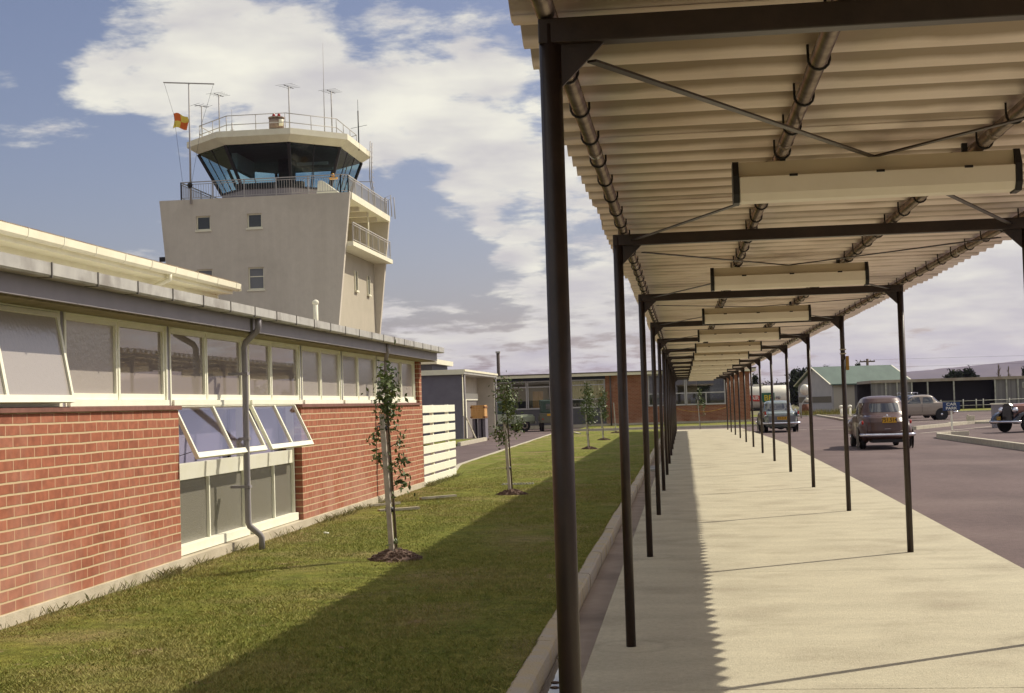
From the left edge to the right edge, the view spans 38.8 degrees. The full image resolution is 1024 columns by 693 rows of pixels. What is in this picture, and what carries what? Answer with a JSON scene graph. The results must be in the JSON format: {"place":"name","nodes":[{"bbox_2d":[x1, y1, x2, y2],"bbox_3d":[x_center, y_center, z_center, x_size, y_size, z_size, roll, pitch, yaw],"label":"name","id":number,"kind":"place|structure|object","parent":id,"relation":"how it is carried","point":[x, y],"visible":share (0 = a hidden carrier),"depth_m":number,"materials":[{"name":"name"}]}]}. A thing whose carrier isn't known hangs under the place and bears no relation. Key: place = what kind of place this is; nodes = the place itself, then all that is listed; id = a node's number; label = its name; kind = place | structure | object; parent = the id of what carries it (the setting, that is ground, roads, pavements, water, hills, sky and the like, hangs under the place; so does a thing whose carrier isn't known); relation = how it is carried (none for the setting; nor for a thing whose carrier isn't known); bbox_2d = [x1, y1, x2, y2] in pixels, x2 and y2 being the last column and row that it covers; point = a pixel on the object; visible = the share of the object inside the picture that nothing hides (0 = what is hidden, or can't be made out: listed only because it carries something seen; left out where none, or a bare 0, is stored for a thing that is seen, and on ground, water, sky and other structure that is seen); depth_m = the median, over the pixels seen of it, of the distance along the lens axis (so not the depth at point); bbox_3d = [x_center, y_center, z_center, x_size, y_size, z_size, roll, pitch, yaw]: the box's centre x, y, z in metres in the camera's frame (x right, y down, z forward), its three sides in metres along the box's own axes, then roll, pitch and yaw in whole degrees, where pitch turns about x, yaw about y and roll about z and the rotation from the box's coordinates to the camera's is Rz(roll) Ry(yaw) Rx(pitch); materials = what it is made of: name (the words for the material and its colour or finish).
{"place":"outdoors","nodes":[
{"label":"outdoors","id":0,"kind":"place"},
{"bbox_2d":[0,429,659,692],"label":"lawn","id":1,"kind":"structure","parent":0,"point":[291,685],"depth_m":11.21,"materials":[{"name":"plant"}]},
{"bbox_2d":[0,471,464,635],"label":"wall weeds","id":2,"kind":"object","parent":1,"relation":"on","point":[177,571],"depth_m":13.98,"materials":[{"name":"plant"}]},
{"bbox_2d":[367,547,422,562],"bbox_3d":[-1.191,2.104,14.675,0.597,0.152,0.556,0,-3,-29],"label":"soil mound","id":3,"kind":"object","parent":1,"relation":"on","point":[388,555],"visible":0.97,"depth_m":14.54,"materials":[{"name":"soil"}]},
{"bbox_2d":[379,414,393,550],"bbox_3d":[-1.257,1.463,14.671,0.132,1.572,0.084,-2,-2,7],"label":"tree stake","id":4,"kind":"object","parent":3,"relation":"on","point":[389,509],"visible":0.94,"depth_m":14.64,"materials":[{"name":"grey wood"}]},
{"bbox_2d":[361,339,415,548],"bbox_3d":[-1.239,1.050,14.693,0.500,2.256,0.406,-2,-2,7],"label":"sapling","id":5,"kind":"object","parent":3,"relation":"on","point":[385,378],"visible":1,"depth_m":14.69,"materials":[{"name":"green plant"}]},
{"bbox_2d":[377,506,419,510],"bbox_3d":[-1.679,2.412,21.570,0.656,0.038,0.090,0,-3,-31],"label":"plank","id":6,"kind":"object","parent":1,"relation":"on","point":[406,508],"visible":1,"depth_m":21.58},
{"bbox_2d":[419,494,456,498],"bbox_3d":[-1.230,2.505,24.234,0.714,0.038,0.070,0,-3,-38],"label":"plank","id":7,"kind":"object","parent":1,"relation":"on","point":[441,496],"visible":1,"depth_m":24.21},
{"bbox_2d":[422,404,456,484],"bbox_3d":[-1.517,2.024,29.968,0.100,1.650,3.960,-2,-2,7],"label":"slat fence","id":8,"kind":"object","parent":1,"relation":"on","point":[432,447],"visible":1,"depth_m":29.73,"materials":[{"name":"white paint"}]},
{"bbox_2d":[497,488,527,494],"bbox_3d":[-0.007,2.471,24.599,0.579,0.145,0.613,-1,-2,-17],"label":"soil mound","id":9,"kind":"object","parent":1,"relation":"on","point":[511,491],"visible":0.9,"depth_m":24.45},
{"bbox_2d":[488,370,525,488],"bbox_3d":[-0.093,1.429,24.666,0.707,2.228,0.575,-2,-2,7],"label":"sapling","id":10,"kind":"object","parent":9,"relation":"on","point":[506,406],"visible":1,"depth_m":24.63,"materials":[{"name":"green plant"}]},
{"bbox_2d":[503,422,510,489],"bbox_3d":[-0.080,1.936,24.611,0.124,1.352,0.084,-2,-2,7],"label":"tree stake","id":11,"kind":"object","parent":9,"relation":"on","point":[508,468],"visible":0.94,"depth_m":24.57,"materials":[{"name":"grey wood"}]},
{"bbox_2d":[582,446,597,448],"bbox_3d":[2.533,3.320,47.632,0.587,0.134,0.579,-2,-2,7],"label":"soil mound","id":12,"kind":"object","parent":1,"relation":"on","point":[589,447],"visible":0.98,"depth_m":47.49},
{"bbox_2d":[578,381,598,445],"bbox_3d":[2.495,2.179,47.667,0.705,2.419,0.655,0,-3,-43],"label":"sapling","id":13,"kind":"object","parent":12,"relation":"on","point":[587,392],"visible":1,"depth_m":47.66,"materials":[{"name":"green plant"}]},
{"bbox_3d":[3.693,3.729,58.571,0.625,0.118,0.609,-2,-2,7],"label":"soil mound","id":14,"kind":"object","parent":1,"relation":"on","visible":0},
{"bbox_2d":[594,387,608,435],"bbox_3d":[3.519,2.680,58.654,0.862,2.237,0.646,-3,-2,21],"label":"sapling","id":15,"kind":"object","parent":14,"relation":"on","point":[603,416],"visible":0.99,"depth_m":58.60,"materials":[{"name":"green plant"}]},
{"bbox_2d":[421,369,497,441],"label":"flat roof shed","id":16,"kind":"structure","parent":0,"point":[462,390],"depth_m":68.90,"materials":[{"name":"grey paint"}]},
{"bbox_2d":[421,359,452,370],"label":"louvred block","id":17,"kind":"structure","parent":16,"relation":"on","point":[438,364],"depth_m":92.10,"materials":[{"name":"beige paint"}]},
{"bbox_2d":[467,400,477,437],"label":"door","id":18,"kind":"structure","parent":16,"relation":"in","point":[469,402],"depth_m":77.18,"materials":[{"name":"grey"}]},
{"bbox_2d":[0,0,1023,382],"label":"sky","id":19,"kind":"structure","parent":0,"point":[447,93],"materials":[{"name":"blue"}]},
{"bbox_2d":[494,367,755,429],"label":"terminal building","id":20,"kind":"structure","parent":0,"point":[535,388],"depth_m":95.81,"materials":[{"name":"brick"}]},
{"bbox_2d":[494,381,526,409],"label":"window","id":21,"kind":"structure","parent":20,"relation":"in","point":[522,381],"depth_m":96.52,"materials":[{"name":"grey"}]},
{"bbox_2d":[527,381,549,409],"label":"window","id":22,"kind":"structure","parent":20,"relation":"in","point":[527,381],"depth_m":96.43,"materials":[{"name":"grey"}]},
{"bbox_2d":[572,379,604,407],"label":"window","id":23,"kind":"structure","parent":20,"relation":"in","point":[584,380],"depth_m":96.01,"materials":[{"name":"grey"}]},
{"bbox_2d":[648,374,685,405],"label":"window","id":24,"kind":"structure","parent":20,"relation":"in","point":[656,374],"depth_m":95.45,"materials":[{"name":"grey"}]},
{"bbox_2d":[686,380,725,404],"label":"window","id":25,"kind":"structure","parent":20,"relation":"in","point":[706,403],"depth_m":95.07,"materials":[{"name":"grey"}]},
{"bbox_2d":[581,421,756,428],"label":"verge","id":26,"kind":"structure","parent":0,"point":[681,424],"depth_m":90.18,"materials":[{"name":"green plant"}]},
{"bbox_2d":[423,411,1023,675],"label":"road","id":27,"kind":"structure","parent":0,"point":[973,492],"depth_m":31.80,"materials":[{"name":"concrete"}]},
{"bbox_2d":[0,220,240,298],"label":"roof","id":28,"kind":"structure","parent":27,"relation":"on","point":[23,241],"depth_m":23.38,"materials":[{"name":"beige paint"}]},
{"bbox_2d":[159,112,395,333],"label":"control tower","id":29,"kind":"structure","parent":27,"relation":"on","point":[286,242],"depth_m":78.76,"materials":[{"name":"beige paint"}]},
{"bbox_2d":[163,82,213,203],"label":"signal mast","id":30,"kind":"object","parent":29,"relation":"attached to","point":[189,184],"visible":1,"depth_m":78.93,"materials":[{"name":"metal"}]},
{"bbox_2d":[173,113,188,129],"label":"flag","id":31,"kind":"object","parent":30,"relation":"attached to","point":[181,121],"visible":1,"depth_m":79.08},
{"bbox_2d":[195,216,210,231],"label":"window","id":32,"kind":"structure","parent":29,"relation":"in","point":[203,222],"depth_m":78.91,"materials":[{"name":"glass"}]},
{"bbox_2d":[197,269,212,275],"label":"window","id":33,"kind":"structure","parent":29,"relation":"in","point":[208,271],"depth_m":78.78,"materials":[{"name":"glass"}]},
{"bbox_2d":[210,92,227,130],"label":"antenna","id":34,"kind":"object","parent":29,"relation":"on","point":[219,105],"visible":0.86,"depth_m":82.01,"materials":[{"name":"grey paint"}]},
{"bbox_2d":[246,213,262,229],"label":"window","id":35,"kind":"structure","parent":29,"relation":"in","point":[254,220],"depth_m":78.59,"materials":[{"name":"glass"}]},
{"bbox_2d":[247,267,264,290],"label":"window","id":36,"kind":"structure","parent":29,"relation":"in","point":[256,274],"depth_m":78.45,"materials":[{"name":"glass"}]},
{"bbox_2d":[275,83,296,127],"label":"antenna","id":37,"kind":"object","parent":29,"relation":"on","point":[288,99],"visible":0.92,"depth_m":81.55,"materials":[{"name":"grey paint"}]},
{"bbox_2d":[319,88,337,131],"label":"antenna","id":38,"kind":"object","parent":29,"relation":"on","point":[330,91],"visible":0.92,"depth_m":81.53,"materials":[{"name":"grey paint"}]},
{"bbox_2d":[354,271,359,292],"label":"side window","id":39,"kind":"structure","parent":29,"relation":"in","point":[356,290],"depth_m":82.90,"materials":[{"name":"beige paint"}]},
{"bbox_2d":[367,276,371,296],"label":"side window","id":40,"kind":"structure","parent":29,"relation":"in","point":[368,278],"depth_m":86.50,"materials":[{"name":"beige paint"}]},
{"bbox_2d":[423,439,471,445],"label":"shed apron","id":41,"kind":"object","parent":27,"relation":"on","point":[458,440],"visible":0.29,"depth_m":65.14,"materials":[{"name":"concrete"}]},
{"bbox_2d":[452,437,486,445],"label":"shed kerb","id":42,"kind":"structure","parent":27,"relation":"on","point":[472,441],"depth_m":64.25,"materials":[{"name":"concrete"}]},
{"bbox_2d":[472,419,477,437],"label":"upright slab","id":43,"kind":"structure","parent":27,"relation":"on","point":[475,425],"depth_m":73.31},
{"bbox_2d":[478,419,482,437],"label":"upright slab","id":44,"kind":"structure","parent":27,"relation":"on","point":[480,426],"depth_m":73.20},
{"bbox_2d":[470,405,487,418],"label":"wooden crate","id":45,"kind":"object","parent":44,"relation":"on","point":[476,412],"visible":1,"depth_m":73.14,"materials":[{"name":"orange wood"}]},
{"bbox_2d":[482,418,487,437],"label":"upright slab","id":46,"kind":"structure","parent":27,"relation":"on","point":[485,427],"depth_m":73.19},
{"bbox_2d":[495,351,499,374],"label":"utility pole","id":47,"kind":"object","parent":27,"relation":"on","point":[498,361],"visible":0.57,"depth_m":113.32,"materials":[{"name":"grey"}]},
{"bbox_2d":[495,401,536,431],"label":"utility vehicle","id":48,"kind":"object","parent":27,"relation":"on","point":[528,419],"visible":0.38,"depth_m":88.18,"materials":[{"name":"grey paint"}]},
{"bbox_2d":[538,400,550,430],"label":"utility vehicle","id":49,"kind":"object","parent":27,"relation":"on","point":[544,416],"visible":0.54,"depth_m":87.52,"materials":[{"name":"green paint"}]},
{"bbox_2d":[454,429,639,470],"bbox_3d":[2.487,3.628,52.867,6.018,0.160,49.986,-2,-2,7],"label":"lawn edging","id":50,"kind":"object","parent":27,"relation":"on","point":[457,466],"visible":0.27,"depth_m":46.44,"materials":[{"name":"concrete"}]},
{"bbox_2d":[550,438,664,680],"bbox_3d":[3.135,2.885,32.523,0.245,0.075,81.500,-2,-2,7],"label":"gutter channel","id":51,"kind":"object","parent":27,"relation":"on","point":[593,609],"visible":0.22,"depth_m":12.73,"materials":[{"name":"concrete"}]},
{"bbox_2d":[540,656,558,692],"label":"puddle","id":52,"kind":"object","parent":51,"relation":"on","point":[553,675],"depth_m":8.58,"materials":[{"name":"grey liquid"}]},
{"bbox_2d":[573,424,756,430],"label":"verge kerb","id":53,"kind":"structure","parent":27,"relation":"on","point":[680,427],"depth_m":83.67,"materials":[{"name":"concrete"}]},
{"bbox_2d":[750,384,789,410],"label":"fuel tanker","id":54,"kind":"object","parent":27,"relation":"on","point":[779,392],"visible":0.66,"depth_m":110.62,"materials":[{"name":"white paint"}]},
{"bbox_2d":[754,400,800,432],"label":"parked car","id":55,"kind":"object","parent":27,"relation":"on","point":[780,413],"visible":0.84,"depth_m":67.66,"materials":[{"name":"grey paint"}]},
{"bbox_2d":[800,384,808,417],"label":"pump","id":56,"kind":"object","parent":27,"relation":"on","point":[803,389],"visible":0.85,"depth_m":108.95,"materials":[{"name":"grey paint"}]},
{"bbox_2d":[815,414,849,420],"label":"entrance kerb","id":57,"kind":"structure","parent":27,"relation":"on","point":[831,417],"depth_m":102.84,"materials":[{"name":"concrete"}]},
{"bbox_2d":[751,410,990,417],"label":"roadside kerb","id":58,"kind":"structure","parent":27,"relation":"on","point":[854,414],"depth_m":116.70,"materials":[{"name":"concrete"}]},
{"bbox_2d":[848,396,915,448],"bbox_3d":[11.367,2.325,45.077,1.643,1.602,4.340,-2,-2,7],"label":"parked car","id":59,"kind":"object","parent":27,"relation":"on","point":[875,419],"visible":0.87,"depth_m":43.57,"materials":[{"name":"brown paint"}]},
{"bbox_2d":[798,417,990,432],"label":"painted lines","id":60,"kind":"object","parent":27,"relation":"on","point":[919,421],"visible":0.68,"depth_m":69.59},
{"bbox_2d":[897,392,929,417],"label":"parked car","id":61,"kind":"object","parent":27,"relation":"on","point":[927,416],"visible":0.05,"depth_m":95.06,"materials":[{"name":"grey paint"}]},
{"bbox_2d":[907,395,957,419],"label":"parked car","id":62,"kind":"object","parent":27,"relation":"on","point":[925,405],"visible":0.42,"depth_m":86.22,"materials":[{"name":"beige paint"}]},
{"bbox_2d":[942,402,959,429],"bbox_3d":[18.838,2.984,62.349,0.720,1.200,0.074,-2,-2,7],"label":"car park sign","id":63,"kind":"object","parent":27,"relation":"on","point":[950,406],"visible":1,"depth_m":62.33,"materials":[{"name":"metal"}]},
{"bbox_2d":[913,419,990,429],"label":"kerb","id":64,"kind":"structure","parent":27,"relation":"on","point":[941,425],"depth_m":68.94,"materials":[{"name":"concrete"}]},
{"bbox_2d":[936,431,1023,450],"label":"car park kerb","id":65,"kind":"object","parent":27,"relation":"on","point":[960,436],"visible":0.98,"depth_m":45.53,"materials":[{"name":"concrete"}]},
{"bbox_2d":[990,403,1006,427],"bbox_3d":[21.415,3.031,63.971,0.640,1.080,0.560,-2,-2,7],"label":"grey cabinet","id":66,"kind":"object","parent":27,"relation":"on","point":[995,407],"visible":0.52,"depth_m":63.75,"materials":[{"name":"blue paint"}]},
{"bbox_2d":[989,403,1023,431],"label":"parked car","id":67,"kind":"object","parent":27,"relation":"on","point":[1005,417],"visible":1,"depth_m":56.27,"materials":[{"name":"brown paint"}]},
{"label":"soil mound","id":68,"kind":"object","parent":27,"relation":"on","visible":0},
{"bbox_2d":[696,387,705,427],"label":"sapling","id":69,"kind":"object","parent":68,"relation":"on","point":[698,396],"visible":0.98,"depth_m":76.98,"materials":[{"name":"green plant"}]},
{"bbox_2d":[508,0,1023,692],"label":"walkway","id":70,"kind":"structure","parent":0,"point":[658,116],"depth_m":8.76,"materials":[{"name":"concrete"}]},
{"bbox_2d":[689,375,719,377],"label":"canopy lamp","id":71,"kind":"object","parent":70,"relation":"hanging from","point":[697,376],"visible":0.43,"depth_m":59.06,"materials":[{"name":"metal"}]},
{"bbox_2d":[689,371,722,375],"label":"canopy lamp","id":72,"kind":"object","parent":70,"relation":"hanging from","point":[709,373],"visible":0.55,"depth_m":53.80,"materials":[{"name":"metal"}]},
{"bbox_2d":[690,368,727,372],"bbox_3d":[6.572,0.760,48.620,1.256,0.228,0.180,-2,-2,7],"label":"canopy lamp","id":73,"kind":"object","parent":70,"relation":"hanging from","point":[708,370],"visible":0.52,"depth_m":48.54,"materials":[{"name":"beige metal"}]},
{"bbox_2d":[690,364,732,369],"bbox_3d":[5.953,0.568,43.360,1.256,0.228,0.180,-2,-2,7],"label":"canopy lamp","id":74,"kind":"object","parent":70,"relation":"hanging from","point":[701,367],"visible":0.75,"depth_m":43.28,"materials":[{"name":"beige metal"}]},
{"bbox_2d":[691,359,739,365],"bbox_3d":[5.335,0.375,38.099,1.256,0.228,0.180,-2,-2,7],"label":"canopy lamp","id":75,"kind":"object","parent":70,"relation":"hanging from","point":[715,362],"visible":0.79,"depth_m":38.03,"materials":[{"name":"beige metal"}]},
{"bbox_2d":[693,351,748,360],"bbox_3d":[4.716,0.183,32.839,1.256,0.228,0.180,-2,-2,7],"label":"canopy lamp","id":76,"kind":"object","parent":70,"relation":"hanging from","point":[722,355],"visible":0.84,"depth_m":32.77,"materials":[{"name":"beige metal"}]},
{"bbox_2d":[695,340,761,352],"bbox_3d":[4.098,-0.009,27.579,1.256,0.228,0.180,-2,-2,7],"label":"canopy lamp","id":77,"kind":"object","parent":70,"relation":"hanging from","point":[728,347],"visible":0.85,"depth_m":27.52,"materials":[{"name":"beige metal"}]},
{"bbox_2d":[697,325,780,341],"bbox_3d":[3.480,-0.202,22.319,1.256,0.228,0.180,-2,-2,7],"label":"canopy lamp","id":78,"kind":"object","parent":70,"relation":"hanging from","point":[739,334],"visible":0.96,"depth_m":22.25,"materials":[{"name":"beige metal"}]},
{"bbox_2d":[702,302,810,324],"bbox_3d":[2.861,-0.394,17.058,1.256,0.228,0.180,-2,-2,7],"label":"canopy lamp","id":79,"kind":"object","parent":70,"relation":"hanging from","point":[790,312],"visible":0.98,"depth_m":17.00,"materials":[{"name":"beige metal"}]},
{"bbox_2d":[710,259,868,291],"bbox_3d":[2.243,-0.587,11.798,1.256,0.228,0.180,-2,-2,7],"label":"canopy lamp","id":80,"kind":"object","parent":70,"relation":"hanging from","point":[838,273],"visible":0.97,"depth_m":11.73,"materials":[{"name":"beige metal"}]},
{"bbox_2d":[731,143,1022,205],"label":"canopy lamp","id":81,"kind":"object","parent":70,"relation":"hanging from","point":[964,171],"visible":0.97,"depth_m":6.47,"materials":[{"name":"beige"}]},
{"bbox_2d":[753,405,838,414],"bbox_3d":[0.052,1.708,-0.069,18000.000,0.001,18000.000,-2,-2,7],"label":"ground","id":82,"kind":"structure","parent":0,"point":[793,408],"depth_m":187.69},
{"bbox_2d":[0,252,443,629],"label":"brick building","id":83,"kind":"structure","parent":82,"relation":"on","point":[147,429],"depth_m":13.97,"materials":[{"name":"brick"}]},
{"bbox_2d":[0,303,75,407],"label":"window","id":84,"kind":"structure","parent":83,"relation":"in","point":[34,368],"depth_m":11.29,"materials":[{"name":"glass"}]},
{"bbox_2d":[63,312,169,406],"bbox_3d":[-3.586,0.132,13.218,0.120,0.823,2.410,-2,-2,7],"label":"window","id":85,"kind":"structure","parent":83,"relation":"in","point":[112,362],"depth_m":13.14,"materials":[{"name":"glass"}]},
{"bbox_2d":[168,327,243,405],"bbox_3d":[-3.292,0.223,15.714,0.120,0.823,2.480,-2,-2,7],"label":"window","id":86,"kind":"structure","parent":83,"relation":"in","point":[200,362],"depth_m":15.58,"materials":[{"name":"glass"}]},
{"bbox_2d":[178,405,267,555],"bbox_3d":[-3.219,1.374,15.683,0.514,1.530,2.480,-2,-2,7],"label":"window","id":87,"kind":"structure","parent":83,"relation":"in","point":[212,513],"depth_m":15.82,"materials":[{"name":"white paint"}]},
{"bbox_2d":[229,404,313,533],"bbox_3d":[-2.941,1.461,18.045,0.514,1.530,2.000,-2,-2,7],"label":"window","id":88,"kind":"structure","parent":83,"relation":"in","point":[272,471],"depth_m":18.10,"materials":[{"name":"white paint"}]},
{"bbox_2d":[247,339,301,404],"bbox_3d":[-2.993,0.316,18.265,0.120,0.823,2.340,-2,-2,7],"label":"window","id":89,"kind":"structure","parent":83,"relation":"in","point":[274,377],"depth_m":18.26,"materials":[{"name":"glass"}]},
{"bbox_2d":[301,345,342,403],"bbox_3d":[-2.716,0.402,20.617,0.120,0.823,2.260,-2,-2,7],"label":"window","id":90,"kind":"structure","parent":83,"relation":"in","point":[320,367],"depth_m":20.56,"materials":[{"name":"glass"}]},
{"bbox_2d":[341,351,377,403],"bbox_3d":[-2.433,0.490,23.024,0.120,0.823,2.430,-2,-2,7],"label":"window","id":91,"kind":"structure","parent":83,"relation":"in","point":[358,370],"depth_m":22.92,"materials":[{"name":"glass"}]},
{"bbox_2d":[376,356,415,402],"bbox_3d":[-2.082,0.599,26.006,0.120,0.823,3.420,-2,-2,7],"label":"window","id":92,"kind":"structure","parent":83,"relation":"in","point":[406,369],"depth_m":26.73,"materials":[{"name":"glass"}]},
{"bbox_2d":[507,439,660,692],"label":"lawn kerb","id":93,"kind":"structure","parent":82,"relation":"on","point":[533,673],"depth_m":9.91,"materials":[{"name":"concrete"}]},
{"bbox_2d":[752,372,758,385],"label":"conifer","id":94,"kind":"object","parent":82,"relation":"on","point":[755,379],"visible":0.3,"depth_m":197.23,"materials":[{"name":"green plant"}]},
{"bbox_2d":[758,378,798,406],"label":"scrub belt","id":95,"kind":"object","parent":82,"relation":"on","point":[776,383],"visible":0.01,"depth_m":235.31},
{"bbox_2d":[781,366,806,405],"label":"broad tree","id":96,"kind":"object","parent":82,"relation":"on","point":[795,376],"visible":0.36,"depth_m":191.99,"materials":[{"name":"green plant"}]},
{"bbox_2d":[793,365,909,410],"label":"green roofed building","id":97,"kind":"structure","parent":82,"relation":"on","point":[826,388],"depth_m":147.01,"materials":[{"name":"beige"}]},
{"bbox_2d":[860,356,1013,366],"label":"power pole","id":98,"kind":"object","parent":82,"relation":"on","point":[867,361],"visible":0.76,"depth_m":194.98,"materials":[{"name":"wood"}]},
{"bbox_2d":[857,376,1023,408],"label":"long shed","id":99,"kind":"structure","parent":82,"relation":"on","point":[988,390],"depth_m":132.07,"materials":[{"name":"black"}]},
{"bbox_2d":[912,380,992,408],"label":"dark door","id":100,"kind":"structure","parent":99,"relation":"in","point":[968,390],"depth_m":132.25,"materials":[{"name":"black"}]},
{"bbox_2d":[942,368,963,377],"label":"broad tree","id":101,"kind":"object","parent":82,"relation":"on","point":[954,374],"visible":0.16,"depth_m":194.27,"materials":[{"name":"green plant"}]},
{"bbox_2d":[958,365,979,377],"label":"broad tree","id":102,"kind":"object","parent":82,"relation":"on","point":[969,372],"visible":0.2,"depth_m":195.63,"materials":[{"name":"green plant"}]},
{"bbox_2d":[753,408,990,416],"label":"roadside grass","id":103,"kind":"structure","parent":0,"point":[956,410],"depth_m":122.43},
{"bbox_2d":[802,404,808,412],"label":"rusty drum","id":104,"kind":"object","parent":103,"relation":"on","point":[805,407],"visible":0.52,"depth_m":119.62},
{"bbox_2d":[799,408,855,414],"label":"roadside weeds","id":105,"kind":"object","parent":103,"relation":"on","point":[826,412],"visible":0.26,"depth_m":118.21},
{"bbox_2d":[939,398,1015,408],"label":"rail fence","id":106,"kind":"object","parent":103,"relation":"on","point":[976,400],"visible":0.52,"depth_m":127.00,"materials":[{"name":"grey paint"}]},
{"bbox_2d":[762,361,1023,384],"bbox_3d":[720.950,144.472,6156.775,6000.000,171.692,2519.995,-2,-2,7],"label":"hills","id":107,"kind":"structure","parent":0,"point":[990,370],"depth_m":5664.46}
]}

